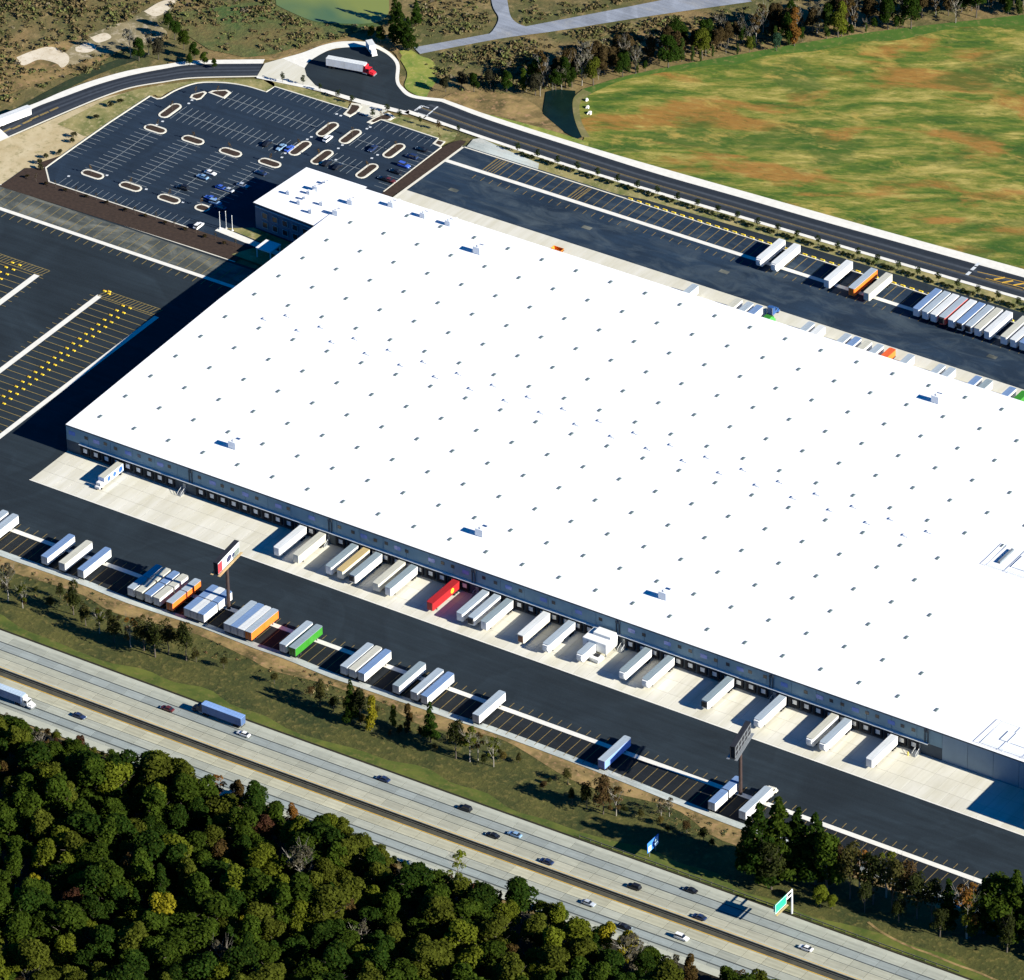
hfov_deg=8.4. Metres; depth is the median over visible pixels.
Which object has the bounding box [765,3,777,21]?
field edge tree
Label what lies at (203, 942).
broadleaf tree
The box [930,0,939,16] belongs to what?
field edge tree
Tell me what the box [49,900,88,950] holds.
broadleaf tree
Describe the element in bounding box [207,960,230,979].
broadleaf tree
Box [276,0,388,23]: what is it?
pond
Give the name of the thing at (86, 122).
thin grass
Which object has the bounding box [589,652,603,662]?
compactor
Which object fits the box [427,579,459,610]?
semi trailer
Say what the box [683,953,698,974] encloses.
broadleaf tree
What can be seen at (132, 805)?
broadleaf tree
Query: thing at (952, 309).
semi trailer
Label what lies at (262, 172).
car
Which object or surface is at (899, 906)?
roadside tree
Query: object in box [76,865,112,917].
broadleaf tree
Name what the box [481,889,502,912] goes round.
broadleaf tree
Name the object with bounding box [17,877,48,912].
broadleaf tree
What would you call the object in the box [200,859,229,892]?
broadleaf tree
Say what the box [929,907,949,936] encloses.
roadside tree
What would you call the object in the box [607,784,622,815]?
roadside tree
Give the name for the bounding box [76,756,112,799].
broadleaf tree
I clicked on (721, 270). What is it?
manhole apron
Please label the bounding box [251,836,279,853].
broadleaf tree
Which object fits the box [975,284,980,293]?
young tree
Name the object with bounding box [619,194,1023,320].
service lane
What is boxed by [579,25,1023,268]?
meadow
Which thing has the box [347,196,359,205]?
rooftop unit
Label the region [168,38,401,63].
sandy margin
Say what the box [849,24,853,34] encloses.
field edge tree
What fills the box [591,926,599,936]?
broadleaf tree
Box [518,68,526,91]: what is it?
scrub tree
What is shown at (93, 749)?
bush
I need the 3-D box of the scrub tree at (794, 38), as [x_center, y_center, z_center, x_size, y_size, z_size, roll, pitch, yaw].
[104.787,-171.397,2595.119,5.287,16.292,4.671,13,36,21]
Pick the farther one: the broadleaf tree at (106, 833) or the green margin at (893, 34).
the green margin at (893, 34)
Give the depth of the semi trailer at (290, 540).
2321.63 m
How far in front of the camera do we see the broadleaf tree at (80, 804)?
2176.11 m
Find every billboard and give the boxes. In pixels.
[210,540,242,608]
[726,721,753,794]
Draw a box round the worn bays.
[0,186,254,285]
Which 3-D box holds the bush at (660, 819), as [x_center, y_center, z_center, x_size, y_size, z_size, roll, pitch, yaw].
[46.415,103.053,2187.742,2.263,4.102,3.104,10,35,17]
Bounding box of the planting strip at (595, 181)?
[486,140,1023,320]
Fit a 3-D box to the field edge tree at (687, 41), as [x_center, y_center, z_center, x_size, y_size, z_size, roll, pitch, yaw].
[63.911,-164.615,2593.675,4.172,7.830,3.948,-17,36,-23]
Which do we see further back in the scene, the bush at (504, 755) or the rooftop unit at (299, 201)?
the rooftop unit at (299, 201)
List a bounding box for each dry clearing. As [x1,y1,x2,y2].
[0,32,120,95]
[65,0,176,64]
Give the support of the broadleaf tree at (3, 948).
on the woodland floor
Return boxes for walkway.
[215,227,278,254]
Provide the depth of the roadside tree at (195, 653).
2267.11 m
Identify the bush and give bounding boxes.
[43,728,49,737]
[45,596,55,607]
[52,729,61,740]
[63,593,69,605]
[91,747,97,752]
[105,609,111,616]
[106,748,115,756]
[219,657,227,666]
[270,673,277,683]
[305,686,314,694]
[357,714,365,723]
[396,724,402,733]
[417,726,422,734]
[480,754,487,764]
[499,752,506,758]
[515,752,521,762]
[539,780,546,788]
[561,768,571,782]
[620,804,628,812]
[637,808,644,819]
[657,814,663,823]
[682,820,690,832]
[697,826,707,841]
[708,838,714,845]
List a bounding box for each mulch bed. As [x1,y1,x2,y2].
[0,168,250,260]
[38,156,59,166]
[382,140,465,196]
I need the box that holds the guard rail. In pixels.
[579,835,958,971]
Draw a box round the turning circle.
[305,47,438,110]
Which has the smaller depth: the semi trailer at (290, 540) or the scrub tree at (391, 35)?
the semi trailer at (290, 540)
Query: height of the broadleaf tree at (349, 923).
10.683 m
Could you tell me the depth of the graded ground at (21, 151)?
2549.77 m
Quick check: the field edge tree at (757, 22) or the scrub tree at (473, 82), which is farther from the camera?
the field edge tree at (757, 22)
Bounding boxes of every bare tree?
[21,969,36,979]
[32,728,44,742]
[207,934,233,961]
[211,772,226,794]
[284,839,313,873]
[348,921,371,938]
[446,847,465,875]
[614,933,649,971]
[664,951,679,967]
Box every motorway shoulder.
[0,630,967,979]
[0,665,865,979]
[0,706,719,976]
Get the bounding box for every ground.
[0,0,1023,948]
[0,84,162,183]
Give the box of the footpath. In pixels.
[867,922,996,979]
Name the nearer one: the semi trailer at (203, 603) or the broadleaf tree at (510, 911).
the broadleaf tree at (510, 911)
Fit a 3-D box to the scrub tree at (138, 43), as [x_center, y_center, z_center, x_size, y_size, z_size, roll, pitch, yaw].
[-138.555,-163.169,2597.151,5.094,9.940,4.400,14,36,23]
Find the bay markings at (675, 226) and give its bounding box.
[472,159,1021,353]
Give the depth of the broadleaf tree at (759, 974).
2103.99 m
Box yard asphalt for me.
[0,199,1023,902]
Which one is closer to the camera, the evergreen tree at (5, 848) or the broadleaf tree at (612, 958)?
the broadleaf tree at (612, 958)
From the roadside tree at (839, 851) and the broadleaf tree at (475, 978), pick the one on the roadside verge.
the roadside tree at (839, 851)
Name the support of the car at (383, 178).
on the car park
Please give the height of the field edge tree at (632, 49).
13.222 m
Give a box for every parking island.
[81,169,103,179]
[119,181,141,191]
[144,124,166,133]
[157,194,180,203]
[158,103,181,117]
[181,135,203,144]
[190,91,206,99]
[194,204,209,211]
[208,90,230,98]
[219,147,241,156]
[258,158,280,167]
[288,141,311,155]
[310,150,333,164]
[316,122,338,136]
[338,129,361,143]
[344,103,361,116]
[355,163,378,177]
[367,113,394,123]
[382,143,405,157]
[434,139,444,145]
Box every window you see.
[262,212,267,219]
[262,221,267,228]
[272,216,277,223]
[272,225,277,232]
[282,220,287,227]
[282,229,287,236]
[292,223,297,231]
[292,233,297,239]
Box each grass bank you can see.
[0,556,1023,940]
[399,49,436,96]
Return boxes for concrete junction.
[257,59,317,86]
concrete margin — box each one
[1,76,256,140]
[3,59,264,125]
[257,76,446,125]
[282,41,443,101]
[442,99,1023,276]
[444,122,1023,299]
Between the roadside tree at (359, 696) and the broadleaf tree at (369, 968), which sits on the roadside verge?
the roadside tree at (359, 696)
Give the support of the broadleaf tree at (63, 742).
on the woodland floor
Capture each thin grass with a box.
[58,79,274,135]
[268,80,349,107]
[386,115,456,144]
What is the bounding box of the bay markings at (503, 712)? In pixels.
[1,524,987,900]
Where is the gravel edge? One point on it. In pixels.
(500, 810)
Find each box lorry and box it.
[95,461,123,489]
[366,39,377,56]
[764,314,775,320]
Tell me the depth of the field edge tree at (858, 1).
2612.21 m
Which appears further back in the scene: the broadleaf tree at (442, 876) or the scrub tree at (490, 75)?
the scrub tree at (490, 75)
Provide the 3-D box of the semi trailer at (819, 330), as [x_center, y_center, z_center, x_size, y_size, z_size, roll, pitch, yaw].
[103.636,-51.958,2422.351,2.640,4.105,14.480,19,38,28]
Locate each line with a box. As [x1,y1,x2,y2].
[0,666,860,979]
[1,676,832,979]
[422,107,1021,289]
[423,108,1022,290]
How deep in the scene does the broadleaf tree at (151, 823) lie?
2176.84 m
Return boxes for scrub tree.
[121,27,135,57]
[131,37,144,60]
[143,34,151,54]
[151,38,164,59]
[163,13,172,27]
[168,20,180,39]
[177,30,189,49]
[185,53,192,64]
[188,41,199,58]
[200,51,207,64]
[211,58,216,66]
[367,25,374,37]
[375,26,385,42]
[387,23,397,44]
[388,0,403,23]
[392,1,411,43]
[400,16,418,50]
[410,0,422,23]
[439,76,449,91]
[456,71,468,86]
[469,72,479,90]
[484,69,496,88]
[501,70,512,91]
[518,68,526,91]
[527,73,541,95]
[548,69,561,89]
[565,67,576,86]
[579,41,595,62]
[770,32,782,50]
[788,7,800,45]
[838,1,847,36]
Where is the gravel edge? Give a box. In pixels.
[0,628,972,979]
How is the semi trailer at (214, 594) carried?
on the trailer strip at (660, 777)
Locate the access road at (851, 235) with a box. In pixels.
[410,102,1023,297]
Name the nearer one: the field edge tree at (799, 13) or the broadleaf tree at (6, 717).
the broadleaf tree at (6, 717)
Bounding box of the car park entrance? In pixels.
[358,104,386,117]
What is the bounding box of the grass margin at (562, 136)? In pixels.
[453,106,587,145]
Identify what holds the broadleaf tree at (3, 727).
on the woodland floor
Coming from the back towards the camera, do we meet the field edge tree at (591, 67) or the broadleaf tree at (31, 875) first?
the field edge tree at (591, 67)
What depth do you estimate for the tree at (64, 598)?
2296.18 m
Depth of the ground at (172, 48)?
2610.74 m
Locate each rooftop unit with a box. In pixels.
[228,436,246,449]
[286,189,294,194]
[297,199,304,204]
[302,195,310,200]
[306,189,313,194]
[308,208,316,213]
[312,183,324,191]
[319,200,327,205]
[332,207,344,215]
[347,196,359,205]
[388,199,400,207]
[420,210,432,218]
[445,217,457,226]
[473,242,489,254]
[475,523,493,537]
[658,586,676,600]
[931,391,947,403]
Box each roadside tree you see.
[0,562,14,600]
[16,582,27,607]
[56,583,63,598]
[66,577,80,614]
[78,601,90,625]
[92,609,104,633]
[105,615,122,642]
[120,611,136,647]
[133,614,148,650]
[144,617,162,657]
[157,617,177,653]
[174,621,192,660]
[191,646,199,661]
[313,679,325,706]
[341,679,361,723]
[351,687,365,724]
[364,695,377,730]
[389,704,396,727]
[403,703,412,732]
[421,701,440,742]
[446,719,463,758]
[458,726,479,761]
[468,730,484,759]
[486,736,500,766]
[567,787,574,799]
[580,782,592,808]
[593,774,611,814]
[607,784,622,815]
[656,797,667,813]
[663,796,673,816]
[734,816,754,870]
[735,801,781,887]
[750,796,801,880]
[756,842,786,889]
[781,807,813,882]
[798,811,837,884]
[812,884,828,907]
[813,831,846,890]
[825,894,837,907]
[835,841,863,899]
[836,843,847,879]
[851,842,869,886]
[857,881,871,912]
[858,851,885,904]
[876,849,902,897]
[879,857,906,910]
[890,859,916,908]
[891,893,907,921]
[906,870,926,918]
[922,877,942,922]
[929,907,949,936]
[934,878,959,930]
[954,875,980,938]
[959,892,979,937]
[971,877,997,936]
[976,871,1022,937]
[994,869,1023,943]
[997,910,1015,952]
[1015,892,1023,941]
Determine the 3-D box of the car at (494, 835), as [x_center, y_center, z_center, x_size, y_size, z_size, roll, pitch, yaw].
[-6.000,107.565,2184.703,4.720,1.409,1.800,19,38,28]
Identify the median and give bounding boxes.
[0,671,845,979]
[980,272,1023,288]
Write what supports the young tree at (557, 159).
on the planting strip at (595, 181)
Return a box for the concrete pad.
[0,129,8,140]
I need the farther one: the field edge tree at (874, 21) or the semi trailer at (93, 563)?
the field edge tree at (874, 21)
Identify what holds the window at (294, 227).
in the warehouse
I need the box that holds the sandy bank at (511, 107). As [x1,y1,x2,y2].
[439,91,563,132]
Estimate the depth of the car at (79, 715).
2243.28 m
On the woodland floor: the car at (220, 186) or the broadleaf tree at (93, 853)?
the broadleaf tree at (93, 853)
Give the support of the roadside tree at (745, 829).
on the roadside verge
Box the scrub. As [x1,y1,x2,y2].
[0,0,1022,107]
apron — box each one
[31,451,1023,834]
[396,190,1022,394]
[448,188,996,358]
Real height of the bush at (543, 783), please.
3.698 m
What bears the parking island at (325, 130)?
on the car park
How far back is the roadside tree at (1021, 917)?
2124.69 m
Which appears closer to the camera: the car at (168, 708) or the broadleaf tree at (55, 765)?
the broadleaf tree at (55, 765)
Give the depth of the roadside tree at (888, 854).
2147.42 m
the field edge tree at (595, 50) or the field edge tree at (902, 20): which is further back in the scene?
the field edge tree at (902, 20)
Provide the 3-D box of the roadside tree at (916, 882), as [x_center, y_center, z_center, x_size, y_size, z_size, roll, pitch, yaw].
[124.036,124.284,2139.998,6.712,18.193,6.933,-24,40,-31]
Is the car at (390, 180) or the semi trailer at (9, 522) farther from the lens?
the car at (390, 180)
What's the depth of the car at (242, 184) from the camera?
2520.46 m
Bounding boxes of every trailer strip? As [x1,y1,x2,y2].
[0,207,234,287]
[0,274,38,304]
[0,295,100,372]
[0,316,158,438]
[0,531,1001,900]
[9,528,981,883]
[445,159,1000,338]
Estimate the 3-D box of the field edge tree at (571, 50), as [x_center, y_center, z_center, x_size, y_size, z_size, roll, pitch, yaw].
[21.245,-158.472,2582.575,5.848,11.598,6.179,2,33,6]
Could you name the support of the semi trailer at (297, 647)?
on the trailer strip at (660, 777)
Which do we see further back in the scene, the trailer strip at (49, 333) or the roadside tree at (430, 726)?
the trailer strip at (49, 333)
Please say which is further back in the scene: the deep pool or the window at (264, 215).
the deep pool
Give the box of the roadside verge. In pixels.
[0,570,1023,979]
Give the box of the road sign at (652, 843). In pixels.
[647,834,658,856]
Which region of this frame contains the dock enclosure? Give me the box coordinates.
[583,627,617,656]
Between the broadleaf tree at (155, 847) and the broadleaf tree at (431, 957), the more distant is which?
the broadleaf tree at (155, 847)
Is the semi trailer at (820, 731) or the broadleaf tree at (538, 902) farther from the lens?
the semi trailer at (820, 731)
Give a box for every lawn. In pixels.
[228,228,291,249]
[232,248,274,264]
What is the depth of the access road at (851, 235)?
2503.84 m
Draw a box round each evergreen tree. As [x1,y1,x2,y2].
[0,813,8,851]
[130,888,144,920]
[148,863,174,902]
[205,816,212,855]
[218,924,238,961]
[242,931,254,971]
[248,792,262,829]
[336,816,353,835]
[397,860,408,874]
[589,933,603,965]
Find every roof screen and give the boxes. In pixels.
[980,719,1023,757]
[985,543,1023,577]
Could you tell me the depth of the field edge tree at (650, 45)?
2586.74 m
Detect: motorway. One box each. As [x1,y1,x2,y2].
[0,633,957,979]
[0,676,830,979]
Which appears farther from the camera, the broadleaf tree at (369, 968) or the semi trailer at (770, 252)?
the semi trailer at (770, 252)
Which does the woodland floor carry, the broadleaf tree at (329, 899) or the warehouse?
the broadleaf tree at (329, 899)
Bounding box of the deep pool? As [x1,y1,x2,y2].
[543,89,581,138]
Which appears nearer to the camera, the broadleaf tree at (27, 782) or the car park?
the broadleaf tree at (27, 782)
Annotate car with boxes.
[72,712,85,719]
[160,705,174,712]
[176,184,189,190]
[193,222,203,229]
[196,174,208,179]
[204,169,216,175]
[204,195,216,199]
[209,197,221,204]
[214,204,226,210]
[215,184,224,190]
[224,187,233,192]
[236,182,248,188]
[236,730,250,737]
[254,170,266,175]
[262,140,271,146]
[276,143,286,150]
[284,145,294,151]
[322,135,332,142]
[322,159,331,166]
[332,163,342,169]
[367,145,377,151]
[376,775,390,782]
[378,176,387,181]
[386,177,395,183]
[389,168,401,174]
[397,160,410,168]
[405,153,418,159]
[415,146,427,152]
[457,804,472,812]
[485,831,499,839]
[507,831,521,838]
[539,858,553,865]
[581,899,595,906]
[617,922,631,930]
[626,882,641,890]
[674,931,689,941]
[683,886,697,893]
[692,913,706,920]
[798,944,813,952]
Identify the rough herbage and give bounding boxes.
[0,560,735,846]
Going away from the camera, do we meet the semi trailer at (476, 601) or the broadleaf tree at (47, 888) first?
the broadleaf tree at (47, 888)
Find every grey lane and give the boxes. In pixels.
[414,0,751,53]
[487,0,530,35]
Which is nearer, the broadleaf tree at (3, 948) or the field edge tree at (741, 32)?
the broadleaf tree at (3, 948)
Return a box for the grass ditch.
[14,55,137,109]
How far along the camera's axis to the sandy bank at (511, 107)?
2566.27 m
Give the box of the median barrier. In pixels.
[0,668,856,979]
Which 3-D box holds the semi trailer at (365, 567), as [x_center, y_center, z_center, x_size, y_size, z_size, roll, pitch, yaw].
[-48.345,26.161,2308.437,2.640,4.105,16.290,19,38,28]
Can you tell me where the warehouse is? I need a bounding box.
[65,167,1023,788]
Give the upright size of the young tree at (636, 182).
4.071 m
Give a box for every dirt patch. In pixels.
[17,47,68,67]
[75,43,95,52]
[91,33,110,42]
[144,0,174,15]
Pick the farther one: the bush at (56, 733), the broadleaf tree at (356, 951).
the bush at (56, 733)
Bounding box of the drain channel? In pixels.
[0,550,993,920]
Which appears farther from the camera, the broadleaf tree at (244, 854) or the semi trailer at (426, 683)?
the semi trailer at (426, 683)
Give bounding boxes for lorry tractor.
[15,694,35,709]
[191,701,208,716]
[358,64,376,76]
[764,305,779,316]
[766,786,777,801]
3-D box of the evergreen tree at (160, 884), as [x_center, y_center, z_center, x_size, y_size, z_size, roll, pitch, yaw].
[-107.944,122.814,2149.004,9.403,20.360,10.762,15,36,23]
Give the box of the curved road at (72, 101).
[1,64,262,135]
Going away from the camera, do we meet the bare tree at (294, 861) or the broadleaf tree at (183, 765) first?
the bare tree at (294, 861)
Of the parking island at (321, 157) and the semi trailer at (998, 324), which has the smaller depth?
the semi trailer at (998, 324)
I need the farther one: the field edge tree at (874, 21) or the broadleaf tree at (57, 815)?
the field edge tree at (874, 21)
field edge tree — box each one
[527,63,537,76]
[531,57,544,75]
[533,49,546,64]
[535,74,544,95]
[536,57,548,85]
[551,57,559,71]
[556,66,566,89]
[558,56,572,87]
[560,53,571,61]
[562,47,577,62]
[566,70,570,86]
[569,57,578,67]
[574,50,587,85]
[583,57,600,85]
[584,46,597,61]
[590,40,600,55]
[597,46,610,74]
[607,46,618,71]
[610,34,624,55]
[614,52,628,76]
[618,35,630,56]
[618,48,630,57]
[623,33,634,56]
[627,57,631,72]
[629,46,641,73]
[642,60,647,70]
[643,34,654,61]
[645,32,656,61]
[657,34,681,67]
[658,26,675,52]
[668,18,684,36]
[671,30,685,49]
[678,37,684,61]
[679,21,689,38]
[682,36,690,53]
[689,29,697,53]
[690,45,694,61]
[693,28,710,58]
[699,19,715,40]
[712,29,723,45]
[713,12,726,41]
[717,26,726,45]
[722,21,734,44]
[732,21,739,39]
[737,17,743,26]
[738,23,747,37]
[738,26,745,41]
[745,26,752,36]
[745,36,753,52]
[750,13,756,32]
[750,14,762,42]
[752,35,755,48]
[756,0,769,32]
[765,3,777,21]
[768,20,778,35]
[774,3,782,22]
[779,9,797,37]
[780,7,788,27]
[786,0,800,20]
[786,28,790,44]
[791,6,802,23]
[799,27,804,39]
[804,7,817,31]
[810,4,822,33]
[821,8,832,27]
[823,0,835,13]
[823,12,829,38]
[829,8,845,37]
[834,0,849,18]
[845,0,856,21]
[847,2,858,24]
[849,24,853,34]
[855,0,860,8]
[861,0,865,13]
[863,0,878,24]
[870,17,877,25]
[879,0,894,29]
[879,2,883,24]
[881,0,897,15]
[891,15,900,28]
[899,3,905,27]
[901,0,921,28]
[917,0,929,17]
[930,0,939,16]
[942,0,954,15]
[949,0,960,22]
[955,0,968,12]
[968,0,985,17]
[1003,0,1012,12]
[1015,0,1022,14]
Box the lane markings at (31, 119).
[3,107,58,131]
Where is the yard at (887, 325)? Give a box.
[408,146,1023,389]
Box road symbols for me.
[67,99,979,274]
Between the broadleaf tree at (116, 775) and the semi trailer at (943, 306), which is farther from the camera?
the semi trailer at (943, 306)
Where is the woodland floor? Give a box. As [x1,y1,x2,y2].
[0,728,720,979]
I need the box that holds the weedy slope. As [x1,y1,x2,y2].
[166,0,389,56]
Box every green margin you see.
[0,614,991,979]
[584,15,1023,92]
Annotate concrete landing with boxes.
[467,138,538,168]
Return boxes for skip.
[551,245,563,251]
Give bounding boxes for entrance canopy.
[256,239,280,259]
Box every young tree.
[554,155,559,164]
[594,167,600,176]
[614,174,619,183]
[634,180,639,189]
[654,185,660,195]
[694,198,700,207]
[754,217,760,226]
[835,241,840,250]
[895,260,900,269]
[915,266,920,275]
[934,272,941,279]
[954,279,960,286]
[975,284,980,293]
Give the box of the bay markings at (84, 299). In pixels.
[0,190,250,431]
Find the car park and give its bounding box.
[47,83,439,249]
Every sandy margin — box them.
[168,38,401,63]
[573,89,590,136]
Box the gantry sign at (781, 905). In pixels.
[773,889,792,915]
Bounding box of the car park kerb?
[45,82,441,227]
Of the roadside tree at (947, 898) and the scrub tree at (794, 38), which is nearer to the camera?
the roadside tree at (947, 898)
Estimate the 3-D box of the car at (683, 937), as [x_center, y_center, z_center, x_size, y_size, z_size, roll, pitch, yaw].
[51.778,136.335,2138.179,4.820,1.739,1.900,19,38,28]
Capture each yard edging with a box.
[0,184,234,261]
[393,146,464,197]
[461,146,1014,322]
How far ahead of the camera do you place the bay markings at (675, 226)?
2495.00 m
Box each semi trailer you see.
[0,105,31,128]
[0,510,8,521]
[0,513,18,537]
[0,683,25,703]
[41,534,74,566]
[59,540,92,572]
[77,547,110,579]
[127,576,146,597]
[136,579,155,601]
[142,564,161,580]
[144,582,164,604]
[151,567,170,583]
[153,585,172,607]
[160,570,179,586]
[166,590,185,612]
[168,574,187,593]
[181,578,200,600]
[184,596,203,618]
[190,599,209,620]
[197,602,217,623]
[199,584,217,598]
[201,700,245,727]
[205,587,224,601]
[212,590,231,611]
[224,600,256,633]
[230,603,263,636]
[238,605,270,638]
[245,608,278,641]
[274,525,306,555]
[279,620,312,653]
[289,624,322,657]
[293,532,325,562]
[326,55,366,71]
[326,543,358,574]
[337,547,369,578]
[340,642,373,676]
[348,645,381,679]
[349,552,381,582]
[358,649,390,682]
[373,560,405,591]
[385,564,417,595]
[392,661,425,695]
[410,668,443,701]
[421,671,453,705]
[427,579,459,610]
[457,589,488,621]
[468,594,500,625]
[472,690,505,724]
[481,598,512,629]
[518,611,549,642]
[542,620,575,651]
[576,641,595,661]
[598,735,630,770]
[619,647,651,679]
[642,655,674,687]
[684,284,697,294]
[701,676,733,708]
[708,789,727,812]
[722,776,738,798]
[727,298,741,308]
[739,301,753,311]
[739,786,771,820]
[748,304,762,315]
[754,694,785,727]
[756,238,784,266]
[771,243,799,270]
[800,321,814,331]
[806,713,838,746]
[810,325,824,335]
[819,718,851,750]
[824,260,852,287]
[837,333,851,343]
[847,336,860,346]
[849,267,877,295]
[857,340,871,350]
[864,272,891,300]
[866,734,897,767]
[869,344,883,354]
[881,347,895,358]
[900,354,914,364]
[913,288,941,316]
[922,291,950,319]
[930,294,958,321]
[931,364,945,374]
[939,296,967,324]
[941,367,955,378]
[948,299,976,327]
[956,302,985,330]
[965,305,993,333]
[968,375,981,386]
[974,307,1002,335]
[978,379,992,389]
[984,310,1012,339]
[1000,316,1023,344]
[1002,386,1015,397]
[1010,326,1023,347]
[1014,390,1023,400]
[1019,338,1023,350]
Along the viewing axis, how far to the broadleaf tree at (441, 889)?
2135.00 m
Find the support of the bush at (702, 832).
on the roadside verge
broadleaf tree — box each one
[0,716,9,755]
[0,738,8,759]
[0,756,18,785]
[0,765,4,789]
[0,796,15,810]
[0,807,26,849]
[0,842,5,869]
[0,869,14,894]
[0,890,15,938]
[0,920,5,939]
[0,927,6,960]
[0,943,9,959]
[0,955,10,979]
[0,973,18,979]
[1,776,18,799]
[2,715,13,727]
[2,910,43,950]
[3,717,35,742]
[4,725,31,754]
[4,850,24,887]
[4,941,25,972]
[4,964,22,975]
[6,835,34,874]
[9,886,52,936]
[11,791,43,838]
[14,937,53,979]
[15,741,33,768]
[15,771,28,780]
[15,773,41,808]
[16,741,52,779]
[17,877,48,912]
[28,873,40,879]
[29,808,53,843]
[29,838,60,883]
[30,844,54,879]
[30,969,61,979]
[31,761,64,782]
[31,911,55,954]
[37,767,62,802]
[40,881,57,907]
[41,773,72,814]
[43,741,69,771]
[44,825,73,859]
[45,894,55,919]
[47,809,67,827]
[47,862,75,900]
[49,818,78,832]
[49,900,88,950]
[50,932,78,966]
[50,966,61,973]
[56,830,87,853]
[57,851,85,875]
[59,964,79,979]
[60,740,68,747]
[60,769,80,796]
[62,887,83,906]
[63,748,86,773]
[63,781,77,810]
[64,739,86,756]
[64,970,88,979]
[65,798,95,837]
[66,809,103,842]
[67,871,83,891]
[70,749,100,794]
[72,950,95,978]
[73,919,97,935]
[75,841,116,868]
[76,735,84,744]
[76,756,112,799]
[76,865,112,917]
[80,857,116,901]
[80,893,109,924]
[82,961,108,979]
[84,924,119,968]
[87,795,105,818]
[91,817,120,858]
[93,977,105,979]
[94,761,133,799]
[95,859,133,913]
[100,797,125,819]
[100,883,131,918]
[103,749,143,797]
[103,786,122,801]
[103,961,148,979]
[106,813,138,858]
[109,916,131,931]
[115,921,148,964]
[118,946,142,962]
[119,851,134,898]
[121,797,141,818]
[123,949,148,975]
[124,829,173,876]
[124,904,146,922]
[125,848,155,900]
[129,779,148,812]
[130,817,149,840]
[135,751,150,767]
[137,754,146,776]
[138,750,177,802]
[138,911,169,936]
[139,785,170,826]
[141,935,166,970]
[142,750,162,782]
[142,814,167,835]
[142,968,158,976]
[147,892,176,919]
[150,782,171,808]
[152,935,194,967]
[155,964,187,979]
[157,927,192,949]
[159,972,172,979]
[160,833,194,876]
[162,829,177,837]
[163,843,187,888]
[166,803,193,836]
[168,774,200,820]
[168,912,199,930]
[169,758,198,802]
[170,772,195,807]
[171,896,187,913]
[175,857,199,896]
[177,899,210,918]
[181,917,219,947]
[181,950,218,979]
[182,871,213,913]
[183,830,210,858]
[185,925,215,954]
[187,796,211,831]
[190,850,211,872]
[195,890,239,942]
[197,774,218,800]
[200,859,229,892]
[203,824,227,860]
[205,793,239,820]
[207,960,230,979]
[211,810,233,846]
[211,839,232,861]
[215,914,237,941]
[219,858,232,863]
[219,863,250,900]
[222,941,260,979]
[224,887,246,917]
[226,806,259,845]
[228,834,251,868]
[229,779,244,806]
[231,972,253,979]
[232,914,262,944]
[239,780,268,813]
[241,848,251,874]
[243,867,275,904]
[244,842,281,877]
[244,901,274,938]
[249,962,284,979]
[251,814,275,840]
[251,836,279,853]
[253,939,283,968]
[259,784,268,798]
[259,915,288,944]
[264,803,288,839]
[268,800,283,808]
[268,940,287,957]
[271,881,294,935]
[272,873,289,895]
[275,963,287,979]
[277,852,305,879]
[278,814,309,843]
[281,935,309,968]
[281,957,296,979]
[284,836,306,865]
[286,803,297,825]
[286,871,317,927]
[286,899,314,935]
[287,930,312,964]
[290,828,329,870]
[292,957,328,979]
[297,820,325,832]
[306,870,324,889]
[308,923,336,959]
[309,884,351,923]
[310,975,322,979]
[311,824,346,867]
[311,971,350,979]
[313,815,333,826]
[315,857,340,887]
[319,940,356,979]
[324,813,339,828]
[324,840,356,873]
[324,918,345,935]
[328,696,337,710]
[333,928,366,955]
[334,868,358,886]
[336,837,366,872]
[340,876,370,917]
[340,898,355,921]
[343,918,359,932]
[344,832,375,873]
[345,944,375,979]
[355,969,385,979]
[357,906,382,936]
[357,947,392,975]
[358,960,376,977]
[359,846,386,881]
[362,930,384,945]
[363,861,393,893]
[364,884,382,909]
[376,844,393,866]
[376,935,399,966]
[377,915,400,939]
[379,890,410,925]
[383,968,402,979]
[384,921,408,958]
[386,875,418,916]
[389,863,398,880]
[389,958,424,979]
[396,867,435,913]
[402,953,422,979]
[404,917,429,945]
[404,933,430,954]
[409,861,425,872]
[409,939,454,979]
[411,894,436,929]
[423,895,456,941]
[424,883,457,924]
[429,869,454,897]
[443,919,478,955]
[448,874,472,901]
[449,944,485,975]
[450,961,477,979]
[452,897,488,919]
[455,918,484,953]
[465,881,500,913]
[465,976,484,979]
[472,910,494,940]
[476,913,511,943]
[476,940,506,976]
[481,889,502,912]
[482,964,495,979]
[491,951,534,979]
[493,900,520,932]
[503,930,519,944]
[504,876,538,922]
[505,943,526,972]
[514,974,527,979]
[519,912,547,948]
[522,947,541,973]
[526,961,547,979]
[534,944,569,978]
[535,900,544,910]
[535,901,555,925]
[538,969,556,979]
[542,924,567,963]
[547,901,566,929]
[557,968,582,979]
[561,916,592,950]
[567,937,597,963]
[568,956,593,979]
[586,961,610,979]
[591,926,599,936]
[593,921,616,949]
[597,949,625,979]
[614,972,636,979]
[616,930,638,965]
[632,945,664,970]
[632,969,639,979]
[633,951,656,978]
[640,971,654,979]
[652,958,684,979]
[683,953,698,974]
[684,968,699,979]
[718,965,732,979]
[721,970,739,979]
[734,969,745,975]
[737,972,755,979]
[751,968,767,979]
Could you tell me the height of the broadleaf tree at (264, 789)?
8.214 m
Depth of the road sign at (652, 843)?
2173.73 m
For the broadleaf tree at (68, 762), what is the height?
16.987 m
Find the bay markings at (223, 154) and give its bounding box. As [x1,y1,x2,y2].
[58,90,432,224]
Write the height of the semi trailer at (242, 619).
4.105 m

